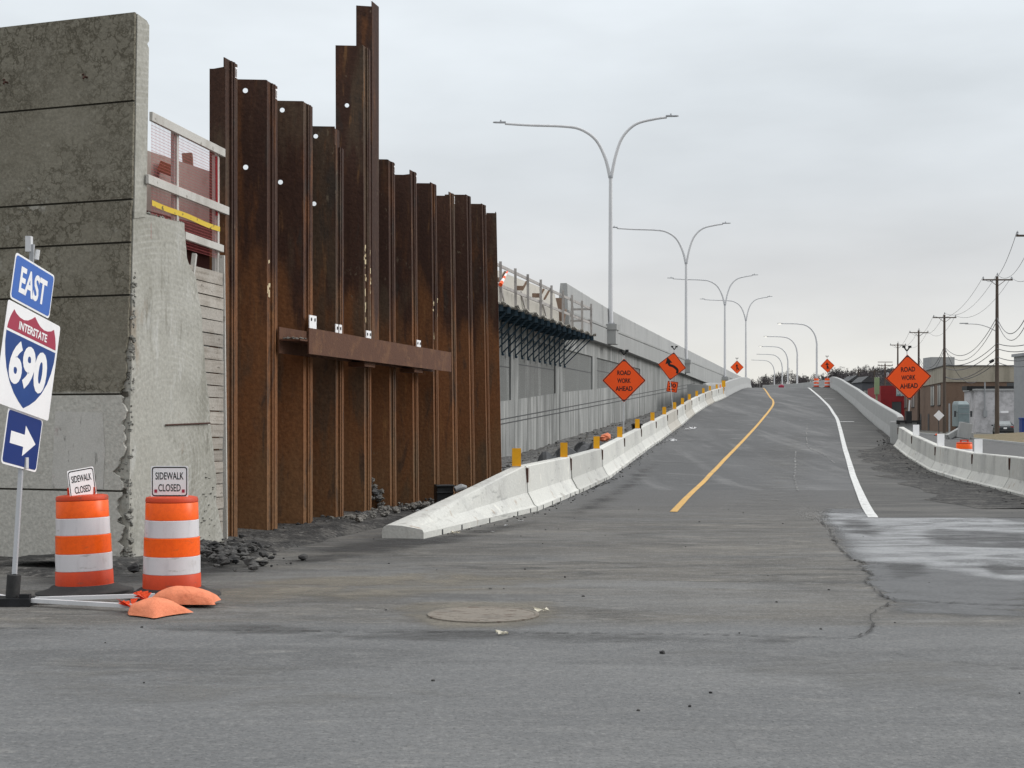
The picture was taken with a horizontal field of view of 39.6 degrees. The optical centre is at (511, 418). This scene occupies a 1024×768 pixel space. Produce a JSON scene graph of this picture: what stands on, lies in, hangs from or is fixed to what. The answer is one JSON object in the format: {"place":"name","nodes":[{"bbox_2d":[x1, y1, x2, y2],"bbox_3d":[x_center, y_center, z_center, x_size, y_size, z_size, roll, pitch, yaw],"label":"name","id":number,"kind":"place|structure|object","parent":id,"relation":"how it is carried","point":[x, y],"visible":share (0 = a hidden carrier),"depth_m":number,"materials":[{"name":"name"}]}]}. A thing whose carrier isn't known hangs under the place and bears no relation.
{"place":"outdoors","nodes":[
{"label":"outdoors","id":0,"kind":"place"},
{"bbox_2d":[0,490,1023,767],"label":"road","id":1,"kind":"structure","parent":0,"point":[260,680],"depth_m":9.68,"materials":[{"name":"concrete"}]},
{"bbox_2d":[0,236,154,607],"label":"route sign","id":2,"kind":"object","parent":1,"relation":"on","point":[29,349],"visible":1,"depth_m":12.78,"materials":[{"name":"metal"}]},
{"bbox_2d":[35,487,133,596],"bbox_3d":[-4.070,1.155,13.550,0.910,1.018,0.910,0,0,0],"label":"traffic drum","id":3,"kind":"object","parent":1,"relation":"on","point":[83,557],"visible":0.93,"depth_m":13.34,"materials":[{"name":"orange plastic"}]},
{"bbox_2d":[67,467,96,495],"bbox_3d":[-4.074,0.629,13.455,0.028,0.356,0.312,0,0,42],"label":"sidewalk sign","id":4,"kind":"object","parent":3,"relation":"on","point":[81,481],"visible":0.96,"depth_m":13.44,"materials":[{"name":"white metal"}]},
{"bbox_2d":[118,597,191,617],"bbox_3d":[-3.087,1.571,12.036,0.634,0.134,0.450,0,0,32],"label":"sandbag","id":5,"kind":"object","parent":1,"relation":"on","point":[154,607],"visible":1,"depth_m":11.89,"materials":[{"name":"fabric"}]},
{"bbox_2d":[124,495,221,600],"bbox_3d":[-3.180,1.150,13.300,0.910,1.000,0.910,0,0,0],"label":"traffic drum","id":6,"kind":"object","parent":1,"relation":"on","point":[171,556],"visible":0.87,"depth_m":13.08,"materials":[{"name":"orange plastic"}]},
{"bbox_2d":[151,466,187,496],"bbox_3d":[-3.182,0.611,13.227,0.345,0.350,0.030,0,0,0],"label":"sidewalk sign","id":7,"kind":"object","parent":6,"relation":"on","point":[169,480],"visible":0.99,"depth_m":13.22,"materials":[{"name":"white metal"}]},
{"bbox_2d":[133,586,222,604],"bbox_3d":[-2.953,1.543,12.567,0.766,0.150,0.380,0,0,0],"label":"sandbag","id":8,"kind":"object","parent":1,"relation":"on","point":[185,595],"visible":0.78,"depth_m":12.44,"materials":[{"name":"fabric"}]},
{"bbox_2d":[0,502,422,577],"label":"soil bank","id":9,"kind":"structure","parent":1,"relation":"on","point":[320,531],"depth_m":18.90,"materials":[{"name":"gravel"}]},
{"bbox_2d":[127,498,433,572],"bbox_3d":[-2.660,1.532,21.673,2.022,0.269,14.236,0,0,8],"label":"rubble","id":10,"kind":"object","parent":9,"relation":"on","point":[230,552],"visible":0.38,"depth_m":16.17,"materials":[{"name":"stone"}]},
{"bbox_2d":[321,478,433,521],"bbox_3d":[-2.230,1.320,24.000,1.257,0.638,4.506,0,0,17],"label":"rubble","id":11,"kind":"object","parent":9,"relation":"on","point":[364,515],"visible":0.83,"depth_m":24.23,"materials":[{"name":"stone"}]},
{"bbox_2d":[434,484,466,503],"bbox_3d":[-1.078,1.362,24.940,0.560,0.457,0.433,0,0,-7],"label":"plastic crate","id":12,"kind":"object","parent":9,"relation":"on","point":[443,491],"visible":0.78,"depth_m":24.79,"materials":[{"name":"black plastic"}]},
{"bbox_2d":[46,527,501,583],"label":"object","id":13,"kind":"object","parent":1,"relation":"on","point":[380,544],"visible":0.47,"depth_m":18.36,"materials":[{"name":"soil"}]},
{"bbox_2d":[221,574,506,597],"bbox_3d":[-1.225,1.647,13.975,4.913,0.001,3.950,0,0,0],"label":"road stain","id":14,"kind":"object","parent":1,"relation":"on","point":[372,580],"visible":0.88,"depth_m":14.24,"materials":[{"name":"asphalt"}]},
{"bbox_2d":[382,448,536,538],"bbox_3d":[-0.667,1.085,22.607,0.619,1.130,6.233,0,0,16],"label":"concrete barrier","id":15,"kind":"object","parent":1,"relation":"on","point":[502,495],"visible":1,"depth_m":22.42,"materials":[{"name":"concrete"}]},
{"bbox_2d":[405,602,548,626],"bbox_3d":[-0.327,1.646,11.975,1.842,0.001,2.150,0,0,0],"label":"road stain","id":16,"kind":"object","parent":1,"relation":"on","point":[464,604],"visible":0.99,"depth_m":12.42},
{"bbox_2d":[427,606,538,622],"bbox_3d":[-0.240,1.641,11.950,0.940,0.014,0.940,0,0,0],"label":"manhole cover","id":17,"kind":"object","parent":1,"relation":"on","point":[484,614],"visible":1,"depth_m":11.92,"materials":[{"name":"metal"}]},
{"bbox_2d":[0,627,1020,667],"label":"pavement crack","id":18,"kind":"object","parent":1,"relation":"on","point":[408,631],"visible":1,"depth_m":10.99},
{"bbox_2d":[521,443,578,510],"bbox_3d":[0.686,1.085,28.627,0.619,1.130,6.192,0,0,10],"label":"concrete barrier","id":19,"kind":"object","parent":1,"relation":"on","point":[550,483],"visible":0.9,"depth_m":28.27,"materials":[{"name":"concrete"}]},
{"bbox_2d":[842,520,873,531],"bbox_3d":[5.327,1.644,21.400,1.304,0.001,4.600,0,0,0],"label":"road stain","id":20,"kind":"object","parent":1,"relation":"on","point":[859,525],"visible":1,"depth_m":21.96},
{"bbox_2d":[828,513,989,522],"bbox_3d":[6.468,1.645,23.625,2.855,0.001,2.750,0,0,0],"label":"road stain","id":21,"kind":"object","parent":1,"relation":"on","point":[845,516],"visible":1,"depth_m":23.52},
{"bbox_2d":[818,520,1023,635],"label":"pavement crack","id":22,"kind":"object","parent":1,"relation":"on","point":[873,623],"visible":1,"depth_m":13.21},
{"bbox_2d":[827,513,1023,579],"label":"road stain","id":23,"kind":"object","parent":1,"relation":"on","point":[889,541],"visible":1,"depth_m":18.80,"materials":[{"name":"asphalt"}]},
{"bbox_2d":[828,509,1023,615],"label":"road stain","id":24,"kind":"object","parent":1,"relation":"on","point":[899,581],"visible":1,"depth_m":14.07,"materials":[{"name":"concrete"}]},
{"bbox_2d":[935,531,1023,547],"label":"road stain","id":25,"kind":"object","parent":1,"relation":"on","point":[1016,544],"visible":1,"depth_m":19.40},
{"bbox_2d":[986,566,1023,573],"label":"road stain","id":26,"kind":"object","parent":1,"relation":"on","point":[1002,568],"visible":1,"depth_m":15.63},
{"bbox_2d":[1001,457,1023,496],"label":"concrete barrier","id":27,"kind":"object","parent":1,"relation":"on","point":[1014,484],"visible":0.84,"depth_m":31.02,"materials":[{"name":"concrete"}]},
{"bbox_2d":[0,0,1023,383],"label":"sky","id":28,"kind":"structure","parent":0,"point":[863,160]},
{"bbox_2d":[501,404,680,470],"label":"gravel bank","id":29,"kind":"structure","parent":0,"point":[532,454],"depth_m":62.63,"materials":[{"name":"gravel"}]},
{"bbox_2d":[537,447,576,461],"bbox_3d":[1.350,1.060,40.000,1.400,0.580,3.400,0,0,0],"label":"plastic sheet","id":30,"kind":"object","parent":29,"relation":"on","point":[544,455],"visible":0.35,"depth_m":39.49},
{"bbox_2d":[502,409,671,470],"bbox_3d":[3.832,0.302,62.449,5.723,2.715,66.368,0,0,11],"label":"rubble","id":31,"kind":"object","parent":29,"relation":"on","point":[557,444],"visible":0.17,"depth_m":63.88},
{"bbox_2d":[574,441,602,452],"bbox_3d":[2.550,0.907,46.500,1.100,0.486,3.600,0,0,0],"label":"plastic sheet","id":32,"kind":"object","parent":29,"relation":"on","point":[582,446],"visible":0.52,"depth_m":45.90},
{"bbox_2d":[600,433,610,441],"bbox_3d":[3.146,0.613,47.976,0.494,0.314,0.313,0,0,-41],"label":"sandbag","id":33,"kind":"object","parent":32,"relation":"on","point":[605,437],"visible":0.94,"depth_m":47.89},
{"bbox_2d":[603,350,644,433],"bbox_3d":[4.410,-1.042,56.011,1.686,3.385,0.068,0,0,0],"label":"road work sign","id":34,"kind":"object","parent":29,"relation":"on","point":[623,380],"visible":0.98,"depth_m":55.99,"materials":[{"name":"orange metal"}]},
{"bbox_2d":[658,346,685,408],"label":"curve sign","id":35,"kind":"object","parent":29,"relation":"on","point":[672,366],"visible":1,"depth_m":79.99,"materials":[{"name":"orange metal"}]},
{"bbox_2d":[588,387,854,489],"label":"ramp road","id":36,"kind":"structure","parent":0,"point":[690,459],"depth_m":51.66,"materials":[{"name":"asphalt"}]},
{"bbox_2d":[568,436,608,492],"bbox_3d":[1.751,1.052,34.679,0.619,1.194,6.098,0,0,10],"label":"concrete barrier","id":37,"kind":"object","parent":36,"relation":"on","point":[588,471],"visible":0.85,"depth_m":34.41,"materials":[{"name":"concrete"}]},
{"bbox_2d":[600,427,629,478],"bbox_3d":[2.823,0.908,40.778,0.619,1.352,6.297,0,0,10],"label":"concrete barrier","id":38,"kind":"object","parent":36,"relation":"on","point":[615,460],"visible":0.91,"depth_m":40.59,"materials":[{"name":"concrete"}]},
{"bbox_2d":[622,419,646,462],"bbox_3d":[3.897,0.681,46.979,0.619,1.361,6.301,0,0,10],"label":"concrete barrier","id":39,"kind":"object","parent":36,"relation":"on","point":[634,447],"visible":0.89,"depth_m":47.04,"materials":[{"name":"concrete"}]},
{"bbox_2d":[641,412,660,449],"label":"concrete barrier","id":40,"kind":"object","parent":36,"relation":"on","point":[650,438],"visible":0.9,"depth_m":53.36,"materials":[{"name":"concrete"}]},
{"bbox_2d":[655,407,671,440],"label":"concrete barrier","id":41,"kind":"object","parent":36,"relation":"on","point":[663,430],"visible":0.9,"depth_m":59.26,"materials":[{"name":"concrete"}]},
{"bbox_2d":[666,402,680,431],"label":"concrete barrier","id":42,"kind":"object","parent":36,"relation":"on","point":[674,424],"visible":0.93,"depth_m":65.27,"materials":[{"name":"concrete"}]},
{"bbox_2d":[676,398,688,425],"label":"concrete barrier","id":43,"kind":"object","parent":36,"relation":"on","point":[683,418],"visible":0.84,"depth_m":71.25,"materials":[{"name":"concrete"}]},
{"bbox_2d":[684,394,694,418],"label":"concrete barrier","id":44,"kind":"object","parent":36,"relation":"on","point":[689,412],"visible":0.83,"depth_m":77.49,"materials":[{"name":"concrete"}]},
{"bbox_2d":[691,391,701,413],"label":"concrete barrier","id":45,"kind":"object","parent":36,"relation":"on","point":[696,408],"visible":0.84,"depth_m":83.21,"materials":[{"name":"concrete"}]},
{"bbox_2d":[687,384,715,399],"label":"concrete ledge","id":46,"kind":"object","parent":36,"relation":"on","point":[691,389],"visible":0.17,"depth_m":100.24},
{"bbox_2d":[698,388,707,408],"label":"concrete barrier","id":47,"kind":"object","parent":36,"relation":"on","point":[703,404],"visible":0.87,"depth_m":89.40,"materials":[{"name":"concrete"}]},
{"bbox_2d":[705,386,714,405],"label":"concrete barrier","id":48,"kind":"object","parent":36,"relation":"on","point":[709,400],"visible":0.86,"depth_m":95.50,"materials":[{"name":"concrete"}]},
{"bbox_2d":[711,384,720,401],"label":"concrete barrier","id":49,"kind":"object","parent":36,"relation":"on","point":[715,395],"visible":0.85,"depth_m":101.38,"materials":[{"name":"concrete"}]},
{"bbox_2d":[670,388,773,511],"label":"road marking","id":50,"kind":"object","parent":36,"relation":"on","point":[679,505],"visible":0.99,"depth_m":41.94,"materials":[{"name":"yellow paint"}]},
{"bbox_2d":[718,387,726,399],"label":"concrete barrier","id":51,"kind":"object","parent":36,"relation":"on","point":[722,395],"visible":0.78,"depth_m":106.93,"materials":[{"name":"concrete"}]},
{"bbox_2d":[703,377,751,396],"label":"ramp parapet","id":52,"kind":"structure","parent":36,"relation":"on","point":[732,386],"depth_m":124.37,"materials":[{"name":"concrete"}]},
{"bbox_2d":[763,377,903,436],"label":"ramp parapet","id":53,"kind":"structure","parent":36,"relation":"on","point":[879,415],"depth_m":86.41,"materials":[{"name":"concrete"}]},
{"bbox_2d":[809,388,877,516],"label":"road marking","id":54,"kind":"object","parent":36,"relation":"on","point":[865,504],"visible":0.98,"depth_m":40.88,"materials":[{"name":"white paint"}]},
{"bbox_2d":[893,427,912,455],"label":"concrete barrier","id":55,"kind":"object","parent":36,"relation":"on","point":[903,445],"visible":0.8,"depth_m":53.49,"materials":[{"name":"concrete"}]},
{"bbox_2d":[906,425,936,469],"bbox_3d":[13.751,0.917,47.227,0.619,1.431,6.597,0,0,10],"label":"concrete barrier","id":56,"kind":"object","parent":36,"relation":"on","point":[921,452],"visible":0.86,"depth_m":47.27,"materials":[{"name":"concrete"}]},
{"bbox_2d":[929,434,973,481],"bbox_3d":[12.802,1.082,40.987,0.619,1.257,6.058,0,0,8],"label":"concrete barrier","id":57,"kind":"object","parent":36,"relation":"on","point":[952,463],"visible":0.86,"depth_m":40.94,"materials":[{"name":"concrete"}]},
{"bbox_2d":[811,388,1023,517],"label":"road shoulder","id":58,"kind":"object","parent":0,"point":[889,497],"visible":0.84,"depth_m":33.23},
{"bbox_2d":[104,426,1023,710],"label":"loose grit","id":59,"kind":"object","parent":58,"relation":"on","point":[822,512],"visible":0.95,"depth_m":31.81,"materials":[{"name":"gravel"}]},
{"bbox_2d":[856,430,1023,508],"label":"dirt strip","id":60,"kind":"object","parent":58,"relation":"on","point":[945,489],"visible":0.81,"depth_m":36.64,"materials":[{"name":"soil"}]},
{"bbox_2d":[965,439,1017,490],"bbox_3d":[11.851,1.121,34.973,0.619,1.180,6.105,0,0,10],"label":"concrete barrier","id":61,"kind":"object","parent":58,"relation":"on","point":[991,471],"visible":0.74,"depth_m":34.95,"materials":[{"name":"concrete"}]},
{"bbox_2d":[919,434,1023,456],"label":"side street","id":62,"kind":"structure","parent":0,"point":[998,448],"depth_m":86.02,"materials":[{"name":"asphalt"}]},
{"bbox_2d":[843,375,858,384],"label":"building","id":63,"kind":"structure","parent":62,"relation":"on","point":[851,379],"depth_m":300.22,"materials":[{"name":"metal"}]},
{"bbox_2d":[852,376,873,394],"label":"building","id":64,"kind":"structure","parent":62,"relation":"on","point":[864,384],"depth_m":280.00,"materials":[{"name":"stone"}]},
{"bbox_2d":[890,421,918,443],"bbox_3d":[16.048,0.900,58.200,0.850,1.600,1.200,0,0,0],"label":"concrete block","id":65,"kind":"object","parent":62,"relation":"on","point":[894,426],"depth_m":57.94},
{"bbox_2d":[886,346,930,423],"bbox_3d":[16.028,-1.379,57.500,1.824,3.178,0.200,0,0,0],"label":"road work sign","id":66,"kind":"object","parent":65,"relation":"attached to","point":[908,376],"visible":1,"depth_m":57.49,"materials":[{"name":"orange metal"}]},
{"bbox_2d":[934,409,943,435],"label":"sign back","id":67,"kind":"object","parent":62,"relation":"on","point":[938,415],"visible":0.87,"depth_m":139.98,"materials":[{"name":"metal"}]},
{"bbox_2d":[956,440,972,450],"bbox_3d":[14.150,1.150,44.500,0.910,1.000,0.910,0,0,0],"label":"traffic drum","id":68,"kind":"object","parent":62,"relation":"on","point":[967,445],"visible":0.39,"depth_m":44.30,"materials":[{"name":"orange plastic"}]},
{"bbox_2d":[919,430,1023,442],"bbox_3d":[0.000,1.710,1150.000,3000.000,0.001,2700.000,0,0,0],"label":"ground","id":69,"kind":"structure","parent":0,"point":[925,431],"depth_m":180.43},
{"bbox_2d":[0,12,223,556],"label":"retaining wall","id":70,"kind":"structure","parent":69,"relation":"on","point":[129,406],"depth_m":16.21,"materials":[{"name":"concrete"}]},
{"bbox_2d":[146,151,209,269],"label":"concrete parapet","id":71,"kind":"structure","parent":70,"relation":"attached to","point":[203,260],"depth_m":22.85,"materials":[{"name":"concrete"}]},
{"bbox_2d":[157,161,170,175],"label":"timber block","id":72,"kind":"structure","parent":71,"relation":"on","point":[159,169],"depth_m":21.91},
{"bbox_2d":[182,153,193,165],"bbox_3d":[-5.311,-4.215,23.300,0.180,0.287,0.090,0,0,0],"label":"timber stake","id":73,"kind":"object","parent":71,"relation":"on","point":[186,158],"visible":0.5,"depth_m":23.25,"materials":[{"name":"brown wood"}]},
{"bbox_2d":[146,112,228,334],"bbox_3d":[-3.946,-2.230,17.299,0.110,2.560,2.412,0,0,11],"label":"timber fence","id":74,"kind":"object","parent":70,"relation":"attached to","point":[177,191],"visible":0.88,"depth_m":17.34,"materials":[{"name":"wood"}]},
{"bbox_2d":[189,253,227,538],"bbox_3d":[-3.888,-0.175,17.587,0.128,3.851,1.507,0,0,14],"label":"timber lagging","id":75,"kind":"object","parent":69,"relation":"on","point":[211,288],"visible":0.41,"depth_m":18.05,"materials":[{"name":"wood"}]},
{"bbox_2d":[210,1,501,536],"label":"sheet pile wall","id":76,"kind":"structure","parent":69,"relation":"on","point":[374,244],"depth_m":23.58,"materials":[{"name":"metal"}]},
{"bbox_2d":[278,327,450,372],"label":"steel beam","id":77,"kind":"structure","parent":76,"relation":"attached to","point":[357,351],"depth_m":22.47,"materials":[{"name":"metal"}]},
{"bbox_2d":[309,315,316,328],"bbox_3d":[-2.961,-1.375,21.153,0.023,0.330,0.276,0,0,14],"label":"bracket plate","id":78,"kind":"object","parent":77,"relation":"attached to","point":[312,321],"visible":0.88,"depth_m":21.15,"materials":[{"name":"white metal"}]},
{"bbox_2d":[202,271,740,456],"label":"retaining wall","id":79,"kind":"structure","parent":69,"relation":"on","point":[542,404],"depth_m":68.69,"materials":[{"name":"concrete"}]},
{"bbox_2d":[498,301,595,367],"bbox_3d":[1.190,-3.098,55.974,1.622,1.515,19.790,0,0,13],"label":"overhang formwork","id":80,"kind":"object","parent":79,"relation":"attached to","point":[522,318],"visible":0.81,"depth_m":55.77,"materials":[{"name":"black metal"}]},
{"bbox_2d":[498,271,549,316],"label":"form braces","id":81,"kind":"object","parent":80,"relation":"on","point":[535,295],"visible":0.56,"depth_m":54.50,"materials":[{"name":"wood"}]},
{"bbox_2d":[497,261,592,333],"bbox_3d":[1.448,-4.479,54.862,1.001,1.461,19.761,0,0,10],"label":"guard rail","id":82,"kind":"object","parent":80,"relation":"on","point":[541,285],"visible":0.92,"depth_m":53.16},
{"bbox_2d":[493,113,678,323],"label":"street lamp","id":83,"kind":"object","parent":79,"relation":"on","point":[610,272],"visible":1,"depth_m":75.93,"materials":[{"name":"metal"}]},
{"bbox_2d":[613,222,730,359],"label":"street lamp","id":84,"kind":"object","parent":79,"relation":"on","point":[686,309],"visible":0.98,"depth_m":115.92,"materials":[{"name":"metal"}]},
{"bbox_2d":[673,274,754,376],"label":"street lamp","id":85,"kind":"object","parent":79,"relation":"on","point":[724,302],"visible":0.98,"depth_m":154.92,"materials":[{"name":"metal"}]},
{"bbox_2d":[731,358,742,372],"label":"merge sign","id":86,"kind":"object","parent":79,"relation":"attached to","point":[736,366],"visible":0.97,"depth_m":184.99,"materials":[{"name":"orange metal"}]},
{"bbox_2d":[704,296,772,376],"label":"street lamp","id":87,"kind":"object","parent":79,"relation":"on","point":[745,318],"visible":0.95,"depth_m":193.92,"materials":[{"name":"metal"}]},
{"bbox_2d":[874,377,878,400],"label":"green panel","id":88,"kind":"object","parent":69,"relation":"on","point":[876,385],"visible":0.68,"depth_m":243.85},
{"bbox_2d":[878,362,892,385],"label":"utility pole","id":89,"kind":"object","parent":69,"relation":"on","point":[885,373],"visible":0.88,"depth_m":269.86,"materials":[{"name":"grey wood"}]},
{"bbox_2d":[868,386,903,416],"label":"building","id":90,"kind":"structure","parent":69,"relation":"on","point":[891,397],"depth_m":245.04,"materials":[{"name":"red"}]},
{"bbox_2d":[892,401,900,413],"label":"window","id":91,"kind":"structure","parent":90,"relation":"in","point":[896,405],"depth_m":244.32,"materials":[{"name":"black glass"}]},
{"bbox_2d":[909,330,928,429],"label":"utility pole","id":92,"kind":"object","parent":69,"relation":"on","point":[918,400],"visible":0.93,"depth_m":213.86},
{"bbox_2d":[933,312,955,432],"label":"utility pole","id":93,"kind":"object","parent":69,"relation":"on","point":[944,374],"visible":0.94,"depth_m":173.85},
{"bbox_2d":[904,357,1013,431],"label":"building","id":94,"kind":"structure","parent":69,"relation":"on","point":[931,396],"depth_m":192.27,"materials":[{"name":"brown brick"}]},
{"bbox_2d":[930,385,933,405],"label":"window","id":95,"kind":"structure","parent":94,"relation":"in","point":[932,387],"depth_m":203.15,"materials":[{"name":"grey glass"}]},
{"bbox_2d":[945,422,973,438],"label":"broken barriers","id":96,"kind":"object","parent":69,"relation":"on","point":[963,430],"visible":0.84,"depth_m":116.35,"materials":[{"name":"concrete"}]},
{"bbox_2d":[952,401,971,427],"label":"utility cabinet","id":97,"kind":"object","parent":69,"relation":"on","point":[961,412],"visible":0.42,"depth_m":166.85,"materials":[{"name":"metal"}]},
{"bbox_2d":[919,432,1023,444],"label":"kerb","id":98,"kind":"structure","parent":69,"relation":"on","point":[1012,442],"depth_m":103.01,"materials":[{"name":"concrete"}]},
{"bbox_2d":[959,273,1012,433],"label":"utility pole","id":99,"kind":"object","parent":69,"relation":"on","point":[997,284],"visible":0.95,"depth_m":133.84,"materials":[{"name":"wood"}]},
{"bbox_2d":[962,382,1013,432],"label":"building","id":100,"kind":"structure","parent":69,"relation":"on","point":[980,400],"depth_m":175.92,"materials":[{"name":"white paint"}]},
{"bbox_2d":[991,421,1013,433],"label":"parked car","id":101,"kind":"object","parent":69,"relation":"on","point":[1006,426],"visible":0.63,"depth_m":144.10,"materials":[{"name":"black paint"}]},
{"bbox_2d":[1011,353,1023,432],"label":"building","id":102,"kind":"structure","parent":69,"relation":"on","point":[1018,392],"depth_m":150.12,"materials":[{"name":"metal"}]},
{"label":"bridge","id":103,"kind":"object","parent":69,"relation":"on","visible":0},
{"bbox_2d":[759,346,788,383],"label":"street lamp","id":104,"kind":"object","parent":103,"relation":"on","point":[787,362],"visible":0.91,"depth_m":307.90,"materials":[{"name":"metal"}]},
{"bbox_2d":[764,336,797,382],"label":"street lamp","id":105,"kind":"object","parent":103,"relation":"on","point":[796,355],"visible":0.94,"depth_m":267.91,"materials":[{"name":"metal"}]},
{"bbox_2d":[777,323,817,377],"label":"street lamp","id":106,"kind":"object","parent":103,"relation":"on","point":[810,328],"visible":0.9,"depth_m":227.88,"materials":[{"name":"metal"}]},
{"bbox_2d":[821,356,833,377],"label":"merge sign","id":107,"kind":"object","parent":103,"relation":"on","point":[827,365],"visible":0.96,"depth_m":171.99,"materials":[{"name":"orange metal"}]},
{"bbox_2d":[944,432,1023,441],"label":"grass verge","id":108,"kind":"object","parent":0,"point":[1017,437],"depth_m":116.12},
{"bbox_2d":[1018,418,1023,431],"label":"blue bin","id":109,"kind":"object","parent":108,"relation":"on","point":[1021,424],"visible":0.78,"depth_m":127.77,"materials":[{"name":"plastic"}]},
{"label":"hills","id":110,"kind":"structure","parent":0,"visible":0},
{"bbox_2d":[751,364,894,387],"bbox_3d":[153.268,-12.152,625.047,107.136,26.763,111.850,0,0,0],"label":"distant woods","id":111,"kind":"object","parent":110,"relation":"on","point":[765,380],"visible":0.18,"depth_m":647.97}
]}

